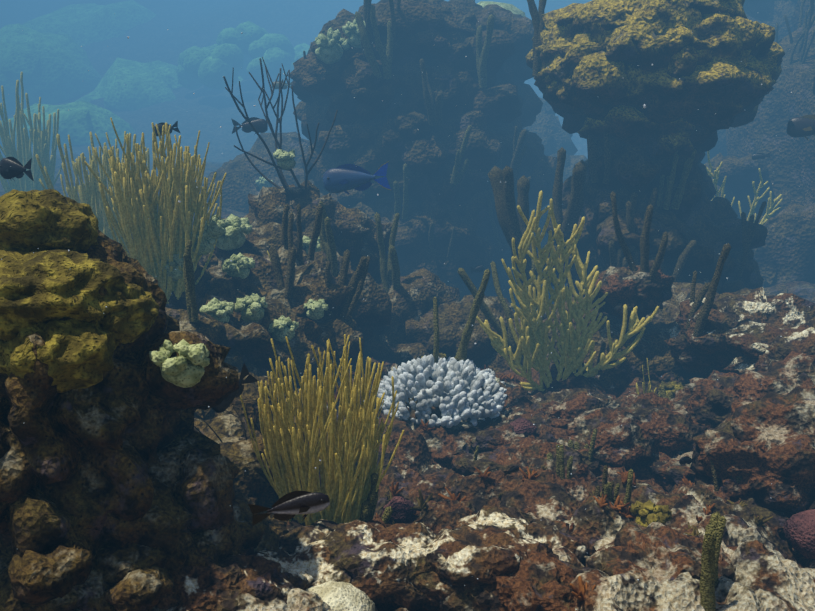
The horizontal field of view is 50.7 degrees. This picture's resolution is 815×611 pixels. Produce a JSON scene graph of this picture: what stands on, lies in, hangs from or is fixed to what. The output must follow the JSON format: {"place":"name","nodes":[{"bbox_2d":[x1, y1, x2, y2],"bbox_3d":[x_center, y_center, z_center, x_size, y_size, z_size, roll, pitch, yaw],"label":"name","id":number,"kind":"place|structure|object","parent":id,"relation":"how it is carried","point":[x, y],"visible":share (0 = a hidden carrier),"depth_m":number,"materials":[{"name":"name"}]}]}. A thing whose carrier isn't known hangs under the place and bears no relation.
{"place":"outdoors","nodes":[
{"label":"outdoors","id":0,"kind":"place"},
{"bbox_2d":[0,157,33,180],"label":"damselfish","id":1,"kind":"object","parent":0,"point":[16,169],"visible":1,"depth_m":2.33,"materials":[{"name":"black"}]},
{"bbox_2d":[154,121,179,135],"bbox_3d":[-0.869,-0.635,3.098,0.093,0.051,0.026,-14,16,-16],"label":"dark fish","id":2,"kind":"object","parent":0,"point":[161,124],"visible":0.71,"depth_m":3.09},
{"bbox_2d":[212,363,257,412],"bbox_3d":[-0.375,0.180,1.837,0.113,0.062,0.032,-44,31,-19],"label":"damselfish","id":3,"kind":"object","parent":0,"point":[223,405],"visible":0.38,"depth_m":1.84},
{"bbox_2d":[231,117,267,134],"bbox_3d":[-0.774,-0.879,4.216,0.175,0.085,0.046,-2,12,-9],"label":"fish","id":4,"kind":"object","parent":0,"point":[260,125],"visible":0.88,"depth_m":4.21},
{"bbox_2d":[248,491,329,525],"bbox_3d":[-0.189,0.325,1.385,0.129,0.052,0.031,-9,13,-5],"label":"striped fish","id":5,"kind":"object","parent":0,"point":[290,505],"visible":1,"depth_m":1.38},
{"bbox_2d":[323,161,391,195],"bbox_3d":[-0.207,-0.519,3.528,0.283,0.131,0.074,-4,11,10],"label":"fish","id":6,"kind":"object","parent":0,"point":[345,178],"visible":1,"depth_m":3.52},
{"bbox_2d":[155,505,595,610],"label":"rock","id":7,"kind":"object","parent":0,"point":[388,566],"depth_m":1.80,"materials":[{"name":"stone"}]},
{"bbox_2d":[1,21,809,610],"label":"floating particles","id":8,"kind":"object","parent":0,"point":[423,277],"visible":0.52,"depth_m":1.05,"materials":[{"name":"organic particles"}]},
{"bbox_2d":[0,0,814,610],"bbox_3d":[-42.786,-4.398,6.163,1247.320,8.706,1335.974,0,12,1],"label":"seabed","id":9,"kind":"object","parent":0,"point":[774,572],"depth_m":2.62,"materials":[{"name":"stone"}]},
{"bbox_2d":[0,72,67,192],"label":"soft coral","id":10,"kind":"object","parent":9,"relation":"on","point":[39,140],"visible":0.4,"depth_m":6.20},
{"bbox_2d":[0,0,181,149],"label":"green reef mounds","id":11,"kind":"object","parent":9,"relation":"on","point":[46,55],"visible":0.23,"depth_m":18.14,"materials":[{"name":"stone"}]},
{"bbox_2d":[35,131,155,250],"bbox_3d":[-1.443,-0.425,4.057,0.520,0.780,0.461,0,12,1],"label":"soft coral","id":12,"kind":"object","parent":9,"relation":"on","point":[90,193],"visible":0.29,"depth_m":3.97},
{"bbox_2d":[0,229,279,610],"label":"mound rock","id":13,"kind":"object","parent":9,"relation":"on","point":[117,492],"visible":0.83,"depth_m":1.59,"materials":[{"name":"brown stone"}]},
{"bbox_2d":[0,189,158,392],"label":"mound corals","id":14,"kind":"object","parent":13,"relation":"on","point":[44,289],"visible":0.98,"depth_m":1.56,"materials":[{"name":"yellow stone"}]},
{"bbox_2d":[150,339,209,387],"bbox_3d":[-0.435,0.111,1.653,0.112,0.094,0.120,0,12,1],"label":"coral","id":15,"kind":"object","parent":13,"relation":"on","point":[186,366],"visible":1,"depth_m":1.63},
{"bbox_2d":[176,21,309,90],"bbox_3d":[-3.106,-2.831,17.847,3.231,5.754,3.274,0,12,1],"label":"coral mound","id":16,"kind":"object","parent":9,"relation":"on","point":[242,54],"visible":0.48,"depth_m":16.14,"materials":[{"name":"stone"}]},
{"bbox_2d":[194,396,304,442],"bbox_3d":[-0.356,0.378,2.122,0.332,0.382,0.074,-1,12,-5],"label":"soft coral","id":17,"kind":"object","parent":9,"relation":"on","point":[255,425],"visible":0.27,"depth_m":2.10},
{"bbox_2d":[130,180,391,535],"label":"reef boulders","id":18,"kind":"object","parent":9,"relation":"on","point":[354,230],"visible":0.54,"depth_m":3.11,"materials":[{"name":"stone"}]},
{"bbox_2d":[84,117,226,303],"bbox_3d":[-0.822,-0.272,2.892,0.480,0.705,0.324,0,12,1],"label":"soft coral","id":19,"kind":"object","parent":18,"relation":"on","point":[138,203],"visible":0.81,"depth_m":2.85},
{"bbox_2d":[156,254,193,280],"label":"coral","id":20,"kind":"object","parent":18,"relation":"on","point":[176,274],"visible":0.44,"depth_m":2.89},
{"bbox_2d":[183,239,198,321],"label":"sea rods","id":21,"kind":"object","parent":18,"relation":"on","point":[189,283],"visible":1,"depth_m":2.56,"materials":[{"name":"brown plant"}]},
{"bbox_2d":[190,230,215,254],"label":"coral","id":22,"kind":"object","parent":18,"relation":"on","point":[207,244],"visible":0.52,"depth_m":2.90},
{"bbox_2d":[199,215,228,238],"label":"coral","id":23,"kind":"object","parent":18,"relation":"on","point":[214,229],"visible":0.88,"depth_m":2.90},
{"bbox_2d":[199,297,234,322],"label":"coral","id":24,"kind":"object","parent":18,"relation":"on","point":[216,309],"visible":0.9,"depth_m":2.78},
{"bbox_2d":[216,214,251,250],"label":"coral","id":25,"kind":"object","parent":18,"relation":"on","point":[232,237],"visible":0.65,"depth_m":3.25},
{"bbox_2d":[221,253,254,278],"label":"coral","id":26,"kind":"object","parent":18,"relation":"on","point":[239,264],"visible":0.94,"depth_m":3.07},
{"bbox_2d":[234,293,267,321],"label":"coral","id":27,"kind":"object","parent":18,"relation":"on","point":[253,310],"visible":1,"depth_m":2.82},
{"bbox_2d":[223,57,337,200],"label":"bare gorgonian twigs","id":28,"kind":"object","parent":18,"relation":"on","point":[273,163],"visible":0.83,"depth_m":3.73,"materials":[{"name":"brown plant"}]},
{"bbox_2d":[273,149,295,169],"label":"coral","id":29,"kind":"object","parent":28,"relation":"on","point":[286,160],"visible":0.98,"depth_m":3.72},
{"bbox_2d":[269,212,295,297],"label":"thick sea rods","id":30,"kind":"object","parent":18,"relation":"on","point":[288,286],"visible":0.98,"depth_m":3.13,"materials":[{"name":"brown plant"}]},
{"bbox_2d":[268,315,298,341],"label":"coral","id":31,"kind":"object","parent":18,"relation":"on","point":[279,329],"visible":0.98,"depth_m":2.87},
{"bbox_2d":[282,204,322,261],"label":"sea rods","id":32,"kind":"object","parent":18,"relation":"on","point":[316,231],"visible":0.88,"depth_m":3.19,"materials":[{"name":"plant"}]},
{"bbox_2d":[303,236,320,253],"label":"coral","id":33,"kind":"object","parent":18,"relation":"on","point":[306,241],"visible":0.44,"depth_m":3.60},
{"bbox_2d":[303,299,327,319],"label":"coral","id":34,"kind":"object","parent":18,"relation":"on","point":[315,310],"visible":1,"depth_m":3.07},
{"bbox_2d":[319,201,337,276],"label":"sea rods","id":35,"kind":"object","parent":18,"relation":"on","point":[327,243],"visible":0.83,"depth_m":3.41,"materials":[{"name":"plant"}]},
{"bbox_2d":[325,249,370,319],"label":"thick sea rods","id":36,"kind":"object","parent":18,"relation":"on","point":[357,279],"visible":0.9,"depth_m":3.18,"materials":[{"name":"plant"}]},
{"bbox_2d":[374,212,400,292],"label":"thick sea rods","id":37,"kind":"object","parent":18,"relation":"on","point":[390,271],"visible":0.96,"depth_m":3.77,"materials":[{"name":"plant"}]},
{"bbox_2d":[306,581,374,610],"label":"brain corals","id":38,"kind":"object","parent":9,"relation":"on","point":[340,596],"visible":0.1,"depth_m":1.74,"materials":[{"name":"white stone"}]},
{"bbox_2d":[359,472,392,523],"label":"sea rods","id":39,"kind":"object","parent":9,"relation":"on","point":[368,507],"visible":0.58,"depth_m":2.04,"materials":[{"name":"plant"}]},
{"bbox_2d":[283,0,556,311],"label":"rock","id":40,"kind":"object","parent":9,"relation":"on","point":[438,37],"visible":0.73,"depth_m":4.91,"materials":[{"name":"brown stone"}]},
{"bbox_2d":[303,51,329,100],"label":"sea rods","id":41,"kind":"object","parent":40,"relation":"attached to","point":[312,95],"visible":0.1,"depth_m":5.19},
{"bbox_2d":[314,27,349,63],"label":"coral","id":42,"kind":"object","parent":40,"relation":"on","point":[329,50],"visible":0.96,"depth_m":4.85},
{"bbox_2d":[342,19,373,47],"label":"coral","id":43,"kind":"object","parent":40,"relation":"on","point":[350,30],"visible":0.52,"depth_m":4.84},
{"bbox_2d":[360,0,373,57],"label":"sea rods","id":44,"kind":"object","parent":40,"relation":"attached to","point":[366,12],"visible":0.46,"depth_m":4.75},
{"bbox_2d":[354,5,392,78],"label":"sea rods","id":45,"kind":"object","parent":40,"relation":"attached to","point":[385,51],"visible":0.96,"depth_m":4.74,"materials":[{"name":"plant"}]},
{"bbox_2d":[389,0,400,49],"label":"sea rods","id":46,"kind":"object","parent":40,"relation":"attached to","point":[393,20],"visible":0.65,"depth_m":4.73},
{"bbox_2d":[393,163,408,219],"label":"sea rods","id":47,"kind":"object","parent":40,"relation":"on","point":[397,209],"visible":0.96,"depth_m":4.84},
{"bbox_2d":[419,58,443,125],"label":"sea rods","id":48,"kind":"object","parent":40,"relation":"on","point":[435,114],"visible":1,"depth_m":4.75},
{"bbox_2d":[428,222,454,257],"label":"sea rods","id":49,"kind":"object","parent":40,"relation":"on","point":[431,244],"visible":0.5,"depth_m":4.83,"materials":[{"name":"plant"}]},
{"bbox_2d":[450,125,471,183],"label":"sea rods","id":50,"kind":"object","parent":40,"relation":"attached to","point":[456,177],"visible":1,"depth_m":4.71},
{"bbox_2d":[476,14,494,87],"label":"sea rods","id":51,"kind":"object","parent":40,"relation":"attached to","point":[481,57],"visible":0.96,"depth_m":4.84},
{"bbox_2d":[477,1,525,16],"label":"mound coral","id":52,"kind":"object","parent":40,"relation":"on","point":[513,9],"visible":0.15,"depth_m":5.88},
{"bbox_2d":[484,176,531,247],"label":"thick sea rods","id":53,"kind":"object","parent":40,"relation":"on","point":[496,239],"visible":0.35,"depth_m":4.98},
{"bbox_2d":[498,126,526,190],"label":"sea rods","id":54,"kind":"object","parent":40,"relation":"attached to","point":[517,159],"visible":0.52,"depth_m":4.87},
{"bbox_2d":[421,353,446,360],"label":"knob coral","id":55,"kind":"object","parent":9,"relation":"on","point":[441,355],"visible":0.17,"depth_m":3.22},
{"bbox_2d":[377,354,506,427],"bbox_3d":[0.109,0.375,2.977,0.467,0.407,0.458,0,12,1],"label":"coral","id":56,"kind":"object","parent":9,"relation":"on","point":[453,393],"visible":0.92,"depth_m":2.84},
{"bbox_2d":[179,97,814,303],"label":"rock","id":57,"kind":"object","parent":9,"relation":"on","point":[785,253],"depth_m":5.60,"materials":[{"name":"stone"}]},
{"bbox_2d":[255,177,273,189],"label":"coral","id":58,"kind":"object","parent":57,"relation":"on","point":[264,183],"visible":0.67,"depth_m":6.16},
{"bbox_2d":[272,81,291,88],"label":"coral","id":59,"kind":"object","parent":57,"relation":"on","point":[284,86],"visible":0.58,"depth_m":6.21},
{"bbox_2d":[752,153,770,159],"bbox_3d":[2.050,-0.864,4.986,0.103,0.045,0.028,-4,10,22],"label":"fish","id":60,"kind":"object","parent":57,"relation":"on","point":[756,156],"visible":1,"depth_m":4.99},
{"bbox_2d":[303,373,772,535],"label":"brown algae tufts","id":61,"kind":"object","parent":9,"relation":"on","point":[757,521],"visible":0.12,"depth_m":2.20,"materials":[{"name":"brown plant"}]},
{"bbox_2d":[546,452,552,459],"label":"rods","id":62,"kind":"object","parent":9,"relation":"on","point":[549,455],"visible":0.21,"depth_m":2.48,"materials":[{"name":"green plant"}]},
{"bbox_2d":[363,268,751,386],"bbox_3d":[0.420,0.317,3.796,2.496,0.970,1.143,0,12,1],"label":"reef patch","id":63,"kind":"object","parent":9,"relation":"on","point":[406,335],"visible":0.15,"depth_m":3.61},
{"bbox_2d":[327,357,788,610],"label":"reef rubble","id":64,"kind":"object","parent":9,"relation":"on","point":[661,553],"visible":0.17,"depth_m":1.95,"materials":[{"name":"brown stone"}]},
{"bbox_2d":[240,334,403,525],"bbox_3d":[-0.199,0.355,2.066,0.384,0.618,0.303,0,12,1],"label":"soft coral","id":65,"kind":"object","parent":64,"relation":"on","point":[354,436],"visible":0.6,"depth_m":2.02},
{"bbox_2d":[433,269,489,363],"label":"thick sea rods","id":66,"kind":"object","parent":64,"relation":"on","point":[461,353],"visible":0.98,"depth_m":2.99,"materials":[{"name":"plant"}]},
{"bbox_2d":[129,254,814,610],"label":"red algae tufts","id":67,"kind":"object","parent":64,"relation":"on","point":[622,509],"visible":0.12,"depth_m":2.23,"materials":[{"name":"red plant"}]},
{"bbox_2d":[473,446,478,460],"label":"rods","id":68,"kind":"object","parent":64,"relation":"on","point":[476,453],"visible":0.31,"depth_m":2.49,"materials":[{"name":"plant"}]},
{"bbox_2d":[468,368,506,392],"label":"coral","id":69,"kind":"object","parent":64,"relation":"on","point":[493,373],"visible":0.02,"depth_m":3.15},
{"bbox_2d":[458,259,536,364],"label":"thick sea rods","id":70,"kind":"object","parent":64,"relation":"on","point":[484,307],"visible":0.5,"depth_m":3.43,"materials":[{"name":"plant"}]},
{"bbox_2d":[504,466,518,476],"bbox_3d":[0.256,0.408,2.121,0.046,0.020,0.012,-16,18,-26],"label":"fish","id":71,"kind":"object","parent":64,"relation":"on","point":[512,469],"visible":1,"depth_m":2.12},
{"bbox_2d":[488,165,543,287],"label":"sponge","id":72,"kind":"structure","parent":64,"relation":"on","point":[512,224],"depth_m":3.80},
{"bbox_2d":[280,287,814,567],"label":"pale reef boulders","id":73,"kind":"object","parent":64,"relation":"on","point":[741,334],"visible":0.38,"depth_m":3.05,"materials":[{"name":"beige stone"}]},
{"bbox_2d":[684,243,730,338],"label":"thick sea rods","id":74,"kind":"object","parent":73,"relation":"on","point":[711,289],"visible":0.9,"depth_m":3.02,"materials":[{"name":"plant"}]},
{"bbox_2d":[476,190,659,390],"bbox_3d":[0.588,-0.035,3.184,0.686,0.784,0.160,-1,12,-6],"label":"soft coral","id":75,"kind":"object","parent":64,"relation":"on","point":[572,342],"visible":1,"depth_m":3.17},
{"bbox_2d":[528,260,814,517],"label":"dark reef boulders","id":76,"kind":"object","parent":64,"relation":"on","point":[755,430],"visible":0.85,"depth_m":2.58,"materials":[{"name":"brown stone"}]},
{"bbox_2d":[610,191,667,279],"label":"thick sea rods","id":77,"kind":"object","parent":76,"relation":"on","point":[644,255],"visible":0.94,"depth_m":3.23,"materials":[{"name":"plant"}]},
{"bbox_2d":[710,460,741,491],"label":"rods","id":78,"kind":"object","parent":76,"relation":"on","point":[738,480],"visible":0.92,"depth_m":2.28,"materials":[{"name":"plant"}]},
{"bbox_2d":[649,240,696,281],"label":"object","id":79,"kind":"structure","parent":64,"relation":"on","point":[683,257],"depth_m":3.71,"materials":[{"name":"brown plant"}]},
{"bbox_2d":[699,511,726,610],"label":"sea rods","id":80,"kind":"object","parent":64,"relation":"on","point":[712,540],"visible":0.98,"depth_m":1.68,"materials":[{"name":"green plant"}]},
{"bbox_2d":[556,444,572,479],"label":"rods","id":81,"kind":"object","parent":9,"relation":"on","point":[560,469],"visible":0.94,"depth_m":2.34,"materials":[{"name":"plant"}]},
{"bbox_2d":[568,428,597,461],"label":"rods","id":82,"kind":"object","parent":9,"relation":"on","point":[586,446],"visible":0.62,"depth_m":2.55,"materials":[{"name":"green plant"}]},
{"bbox_2d":[582,342,605,374],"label":"rods","id":83,"kind":"object","parent":9,"relation":"on","point":[603,347],"visible":0.4,"depth_m":3.25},
{"bbox_2d":[379,417,814,558],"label":"small dark sponges","id":84,"kind":"object","parent":9,"relation":"on","point":[799,529],"visible":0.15,"depth_m":2.08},
{"bbox_2d":[595,465,614,497],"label":"rods","id":85,"kind":"object","parent":9,"relation":"on","point":[604,477],"visible":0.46,"depth_m":2.19,"materials":[{"name":"plant"}]},
{"bbox_2d":[604,469,633,505],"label":"rods","id":86,"kind":"object","parent":9,"relation":"on","point":[608,492],"visible":0.71,"depth_m":2.14,"materials":[{"name":"green plant"}]},
{"bbox_2d":[636,358,656,393],"bbox_3d":[0.852,0.305,3.076,0.074,0.248,0.051,-4,13,-17],"label":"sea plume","id":87,"kind":"object","parent":9,"relation":"on","point":[648,389],"visible":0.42,"depth_m":3.06,"materials":[{"name":"green plant"}]},
{"bbox_2d":[630,499,671,526],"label":"knob coral","id":88,"kind":"object","parent":9,"relation":"on","point":[649,511],"visible":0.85,"depth_m":2.04},
{"bbox_2d":[542,125,767,296],"bbox_3d":[1.289,0.027,4.142,1.552,2.149,1.418,0,12,1],"label":"rock","id":89,"kind":"object","parent":9,"relation":"on","point":[707,224],"visible":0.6,"depth_m":3.89,"materials":[{"name":"stone"}]},
{"bbox_2d":[552,147,586,231],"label":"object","id":90,"kind":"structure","parent":89,"relation":"attached to","point":[574,206],"depth_m":3.88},
{"bbox_2d":[585,117,610,183],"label":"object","id":91,"kind":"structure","parent":89,"relation":"on","point":[593,150],"depth_m":3.90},
{"bbox_2d":[608,240,638,266],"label":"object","id":92,"kind":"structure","parent":89,"relation":"attached to","point":[617,260],"depth_m":3.70,"materials":[{"name":"plant"}]},
{"bbox_2d":[626,187,657,250],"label":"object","id":93,"kind":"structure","parent":89,"relation":"attached to","point":[630,209],"depth_m":3.69,"materials":[{"name":"plant"}]},
{"bbox_2d":[526,0,784,158],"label":"mushroom rock cap","id":94,"kind":"object","parent":89,"relation":"on","point":[616,42],"visible":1,"depth_m":3.62,"materials":[{"name":"stone"}]},
{"bbox_2d":[527,0,546,76],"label":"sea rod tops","id":95,"kind":"object","parent":94,"relation":"attached to","point":[537,22],"visible":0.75,"depth_m":3.95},
{"bbox_2d":[657,149,696,209],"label":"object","id":96,"kind":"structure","parent":89,"relation":"on","point":[678,196],"depth_m":3.82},
{"bbox_2d":[704,151,782,224],"bbox_3d":[1.764,-0.517,4.731,0.636,0.707,0.271,0,12,1],"label":"soft coral","id":97,"kind":"object","parent":89,"relation":"on","point":[767,215],"visible":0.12,"depth_m":4.70},
{"bbox_2d":[737,201,766,276],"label":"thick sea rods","id":98,"kind":"object","parent":89,"relation":"on","point":[748,231],"visible":1,"depth_m":3.87,"materials":[{"name":"plant"}]},
{"bbox_2d":[658,381,672,399],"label":"rods","id":99,"kind":"object","parent":9,"relation":"on","point":[664,392],"visible":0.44,"depth_m":2.98,"materials":[{"name":"green plant"}]},
{"bbox_2d":[658,381,685,397],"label":"knob coral","id":100,"kind":"object","parent":9,"relation":"on","point":[673,387],"visible":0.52,"depth_m":3.15},
{"bbox_2d":[679,456,696,464],"bbox_3d":[0.724,0.401,2.221,0.052,0.026,0.014,1,11,-20],"label":"fish","id":101,"kind":"object","parent":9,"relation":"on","point":[685,460],"visible":1,"depth_m":2.22},
{"bbox_2d":[704,367,709,377],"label":"rods","id":102,"kind":"object","parent":9,"relation":"on","point":[707,374],"visible":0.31,"depth_m":3.13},
{"bbox_2d":[709,365,713,374],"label":"rods","id":103,"kind":"object","parent":9,"relation":"on","point":[711,369],"visible":0.17,"depth_m":3.14,"materials":[{"name":"blue"}]},
{"bbox_2d":[701,0,797,163],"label":"water","id":104,"kind":"structure","parent":9,"relation":"on","point":[772,13],"depth_m":6.80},
{"bbox_2d":[726,0,814,205],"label":"shoulder rock","id":105,"kind":"object","parent":9,"relation":"on","point":[790,162],"visible":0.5,"depth_m":5.62,"materials":[{"name":"stone"}]},
{"bbox_2d":[775,0,814,63],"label":"sea whips","id":106,"kind":"object","parent":105,"relation":"on","point":[805,31],"visible":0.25,"depth_m":5.61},
{"bbox_2d":[470,265,483,272],"bbox_3d":[0.360,-0.186,4.452,0.072,0.042,0.019,-7,13,-8],"label":"fish","id":107,"kind":"object","parent":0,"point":[478,268],"visible":1,"depth_m":4.45},
{"bbox_2d":[787,115,814,140],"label":"fish","id":108,"kind":"object","parent":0,"point":[803,126],"visible":1,"depth_m":4.05}
]}

